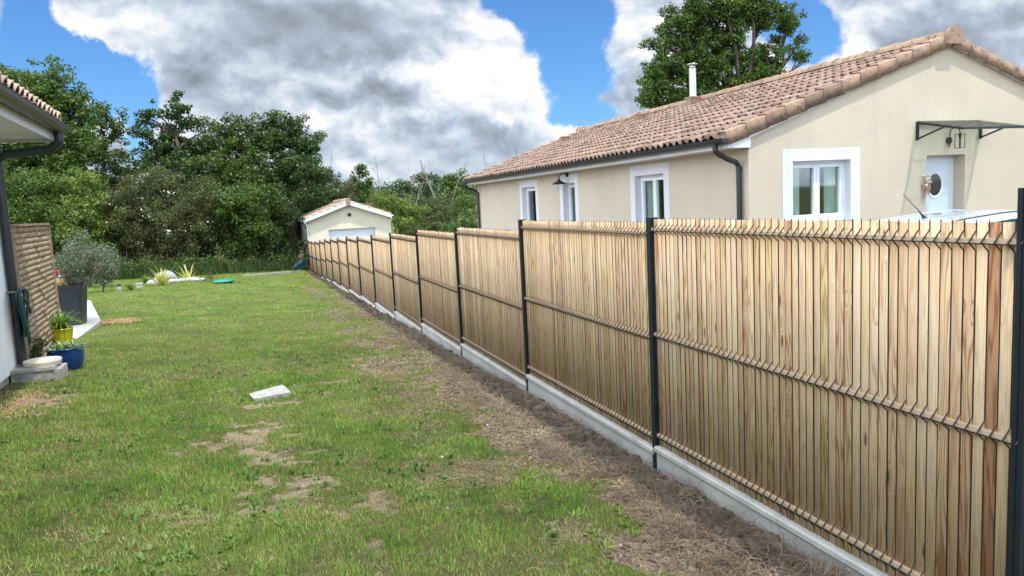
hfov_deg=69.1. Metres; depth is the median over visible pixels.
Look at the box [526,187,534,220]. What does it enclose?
window
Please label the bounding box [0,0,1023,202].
sky
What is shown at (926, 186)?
door ornament
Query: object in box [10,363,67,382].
concrete block
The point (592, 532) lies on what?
soil weeds
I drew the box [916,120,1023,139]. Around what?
door canopy
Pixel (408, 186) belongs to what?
oak
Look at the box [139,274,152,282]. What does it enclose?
lily tuft
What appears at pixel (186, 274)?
flax plant
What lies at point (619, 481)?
straw tuft
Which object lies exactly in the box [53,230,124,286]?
olive bush
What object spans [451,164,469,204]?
dead tree
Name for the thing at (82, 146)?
oak tree
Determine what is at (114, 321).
mulch
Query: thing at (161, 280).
flax plant
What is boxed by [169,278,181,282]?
white rock
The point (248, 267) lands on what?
tall grass
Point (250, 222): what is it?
laurel shrub
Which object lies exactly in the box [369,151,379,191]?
dead tree
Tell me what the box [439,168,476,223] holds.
round tree
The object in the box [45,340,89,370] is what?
potted succulent
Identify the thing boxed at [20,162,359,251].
hazel thicket
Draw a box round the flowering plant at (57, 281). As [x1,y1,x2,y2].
[42,270,66,297]
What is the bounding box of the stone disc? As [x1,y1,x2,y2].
[22,356,61,367]
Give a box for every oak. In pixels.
[380,178,420,233]
[409,171,444,220]
[633,0,812,109]
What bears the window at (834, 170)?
in the neighbour house at (833, 140)
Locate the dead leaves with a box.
[0,387,61,418]
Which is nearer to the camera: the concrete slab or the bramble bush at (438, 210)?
the concrete slab
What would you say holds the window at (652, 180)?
in the neighbour house at (833, 140)
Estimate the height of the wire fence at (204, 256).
2.277 m
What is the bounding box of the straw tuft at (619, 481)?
[560,461,661,496]
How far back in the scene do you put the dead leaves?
7.25 m
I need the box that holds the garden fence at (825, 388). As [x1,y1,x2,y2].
[307,188,1023,575]
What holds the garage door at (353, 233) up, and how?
in the garage
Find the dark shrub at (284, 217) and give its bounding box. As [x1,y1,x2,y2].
[258,170,341,257]
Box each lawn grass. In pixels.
[21,269,445,391]
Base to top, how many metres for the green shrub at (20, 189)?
5.600 m
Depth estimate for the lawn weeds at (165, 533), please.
4.89 m
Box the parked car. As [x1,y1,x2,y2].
[878,194,1016,222]
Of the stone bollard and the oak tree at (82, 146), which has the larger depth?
the oak tree at (82, 146)
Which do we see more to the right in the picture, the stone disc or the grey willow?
the grey willow
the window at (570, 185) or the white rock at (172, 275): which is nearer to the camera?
the window at (570, 185)
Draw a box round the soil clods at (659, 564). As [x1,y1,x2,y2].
[328,313,807,575]
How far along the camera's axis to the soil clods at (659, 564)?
5.05 m
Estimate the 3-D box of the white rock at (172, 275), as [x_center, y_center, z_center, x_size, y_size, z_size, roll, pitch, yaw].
[-14.553,-0.431,31.261,0.879,0.652,0.613,-5,7,-19]
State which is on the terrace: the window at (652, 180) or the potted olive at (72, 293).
the potted olive at (72, 293)
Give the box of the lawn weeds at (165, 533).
[0,348,561,575]
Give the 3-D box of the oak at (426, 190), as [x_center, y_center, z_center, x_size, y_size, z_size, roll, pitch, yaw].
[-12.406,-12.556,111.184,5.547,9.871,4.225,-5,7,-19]
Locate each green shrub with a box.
[4,166,97,266]
[36,165,126,257]
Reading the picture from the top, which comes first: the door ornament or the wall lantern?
the wall lantern
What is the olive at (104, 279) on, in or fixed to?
on the lawn ground at (382, 567)
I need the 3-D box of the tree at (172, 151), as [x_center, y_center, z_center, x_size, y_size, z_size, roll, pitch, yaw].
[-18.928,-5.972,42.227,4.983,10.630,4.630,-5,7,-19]
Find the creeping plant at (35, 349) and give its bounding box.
[28,335,50,358]
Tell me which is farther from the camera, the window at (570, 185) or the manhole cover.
the manhole cover
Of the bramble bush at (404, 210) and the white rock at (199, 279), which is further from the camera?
the bramble bush at (404, 210)
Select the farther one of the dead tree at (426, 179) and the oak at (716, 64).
the dead tree at (426, 179)
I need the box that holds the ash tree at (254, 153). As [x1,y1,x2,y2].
[181,111,285,260]
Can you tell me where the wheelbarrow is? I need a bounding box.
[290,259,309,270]
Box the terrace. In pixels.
[31,300,100,338]
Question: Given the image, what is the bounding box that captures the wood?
[119,179,476,206]
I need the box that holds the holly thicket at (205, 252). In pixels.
[16,225,308,267]
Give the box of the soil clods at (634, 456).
[340,292,790,558]
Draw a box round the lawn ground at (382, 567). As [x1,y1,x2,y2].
[0,197,834,575]
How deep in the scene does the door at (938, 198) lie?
13.42 m
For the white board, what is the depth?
34.05 m
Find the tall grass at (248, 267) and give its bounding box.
[25,257,308,283]
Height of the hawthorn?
5.810 m
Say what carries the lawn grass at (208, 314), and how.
on the lawn ground at (382, 567)
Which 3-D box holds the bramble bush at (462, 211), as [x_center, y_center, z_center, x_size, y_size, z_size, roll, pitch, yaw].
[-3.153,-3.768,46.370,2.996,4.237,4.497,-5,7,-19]
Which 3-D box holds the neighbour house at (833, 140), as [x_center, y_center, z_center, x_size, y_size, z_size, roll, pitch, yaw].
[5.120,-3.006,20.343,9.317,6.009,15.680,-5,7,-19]
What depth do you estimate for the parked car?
9.31 m
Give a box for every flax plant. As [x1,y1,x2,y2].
[147,265,174,285]
[175,265,195,277]
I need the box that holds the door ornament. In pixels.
[922,174,931,204]
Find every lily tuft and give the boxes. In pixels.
[122,281,138,290]
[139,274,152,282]
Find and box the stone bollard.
[135,283,142,287]
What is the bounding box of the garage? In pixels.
[298,198,393,266]
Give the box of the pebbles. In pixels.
[153,339,716,570]
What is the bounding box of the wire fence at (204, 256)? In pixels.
[17,247,305,266]
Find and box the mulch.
[101,317,140,324]
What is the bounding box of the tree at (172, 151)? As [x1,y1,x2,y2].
[125,89,216,264]
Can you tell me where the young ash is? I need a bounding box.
[343,163,374,203]
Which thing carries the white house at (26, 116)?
on the lawn ground at (382, 567)
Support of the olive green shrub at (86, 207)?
on the lawn ground at (382, 567)
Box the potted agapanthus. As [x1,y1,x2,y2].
[45,309,86,344]
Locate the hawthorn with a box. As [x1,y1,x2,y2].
[90,165,231,266]
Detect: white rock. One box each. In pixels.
[146,279,158,283]
[154,270,177,278]
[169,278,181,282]
[193,277,205,280]
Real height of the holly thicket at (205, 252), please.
3.255 m
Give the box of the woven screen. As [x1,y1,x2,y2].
[10,223,59,359]
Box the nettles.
[19,252,307,274]
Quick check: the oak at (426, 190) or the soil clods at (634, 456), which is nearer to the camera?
the soil clods at (634, 456)
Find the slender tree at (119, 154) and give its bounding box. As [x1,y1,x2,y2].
[73,100,134,230]
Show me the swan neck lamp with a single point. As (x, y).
(559, 181)
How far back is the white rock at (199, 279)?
29.55 m
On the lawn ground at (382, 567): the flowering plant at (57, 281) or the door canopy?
the flowering plant at (57, 281)
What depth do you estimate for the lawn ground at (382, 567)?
4.97 m
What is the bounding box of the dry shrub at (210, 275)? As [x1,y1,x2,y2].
[197,267,221,281]
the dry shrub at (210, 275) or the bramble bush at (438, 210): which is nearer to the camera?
the dry shrub at (210, 275)
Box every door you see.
[329,227,374,240]
[926,158,949,213]
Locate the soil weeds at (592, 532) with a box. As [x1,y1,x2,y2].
[355,325,693,562]
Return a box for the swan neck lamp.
[551,172,567,184]
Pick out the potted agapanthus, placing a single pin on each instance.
(62, 331)
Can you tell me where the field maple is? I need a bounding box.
[258,109,333,258]
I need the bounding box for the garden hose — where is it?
[15,288,31,345]
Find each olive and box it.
[34,241,120,325]
[89,252,120,291]
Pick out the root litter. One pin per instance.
(721, 560)
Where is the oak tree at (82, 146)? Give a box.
[0,54,112,232]
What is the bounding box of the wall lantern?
[946,128,964,147]
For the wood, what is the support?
on the lawn ground at (382, 567)
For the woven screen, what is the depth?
10.15 m
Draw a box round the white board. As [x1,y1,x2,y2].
[243,271,292,276]
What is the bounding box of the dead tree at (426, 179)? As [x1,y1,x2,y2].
[409,160,434,198]
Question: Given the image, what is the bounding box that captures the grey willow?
[316,166,358,203]
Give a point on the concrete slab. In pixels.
(276, 391)
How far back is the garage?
40.71 m
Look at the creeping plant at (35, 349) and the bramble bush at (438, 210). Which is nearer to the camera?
the creeping plant at (35, 349)
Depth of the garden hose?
8.56 m
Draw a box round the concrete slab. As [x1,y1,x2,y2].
[249,385,290,401]
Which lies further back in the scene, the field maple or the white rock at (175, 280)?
the field maple
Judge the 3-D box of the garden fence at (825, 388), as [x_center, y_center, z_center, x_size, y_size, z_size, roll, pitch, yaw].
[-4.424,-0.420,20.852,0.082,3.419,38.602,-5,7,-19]
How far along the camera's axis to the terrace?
13.95 m
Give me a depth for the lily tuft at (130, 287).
24.27 m
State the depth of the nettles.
35.67 m
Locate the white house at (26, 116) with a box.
[0,71,69,388]
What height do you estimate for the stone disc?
0.060 m
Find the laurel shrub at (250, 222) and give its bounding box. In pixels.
[206,179,286,260]
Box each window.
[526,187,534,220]
[568,183,574,221]
[640,174,662,222]
[793,160,844,220]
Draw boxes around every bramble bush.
[366,188,430,234]
[401,194,460,235]
[439,194,477,232]
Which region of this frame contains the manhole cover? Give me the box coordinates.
[213,279,234,283]
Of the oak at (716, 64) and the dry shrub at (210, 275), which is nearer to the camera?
the dry shrub at (210, 275)
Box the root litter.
[27,289,852,575]
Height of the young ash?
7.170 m
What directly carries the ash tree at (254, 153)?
on the lawn ground at (382, 567)
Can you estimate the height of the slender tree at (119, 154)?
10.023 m
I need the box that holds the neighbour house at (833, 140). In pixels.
[460,25,1023,230]
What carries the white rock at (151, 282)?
on the lawn ground at (382, 567)

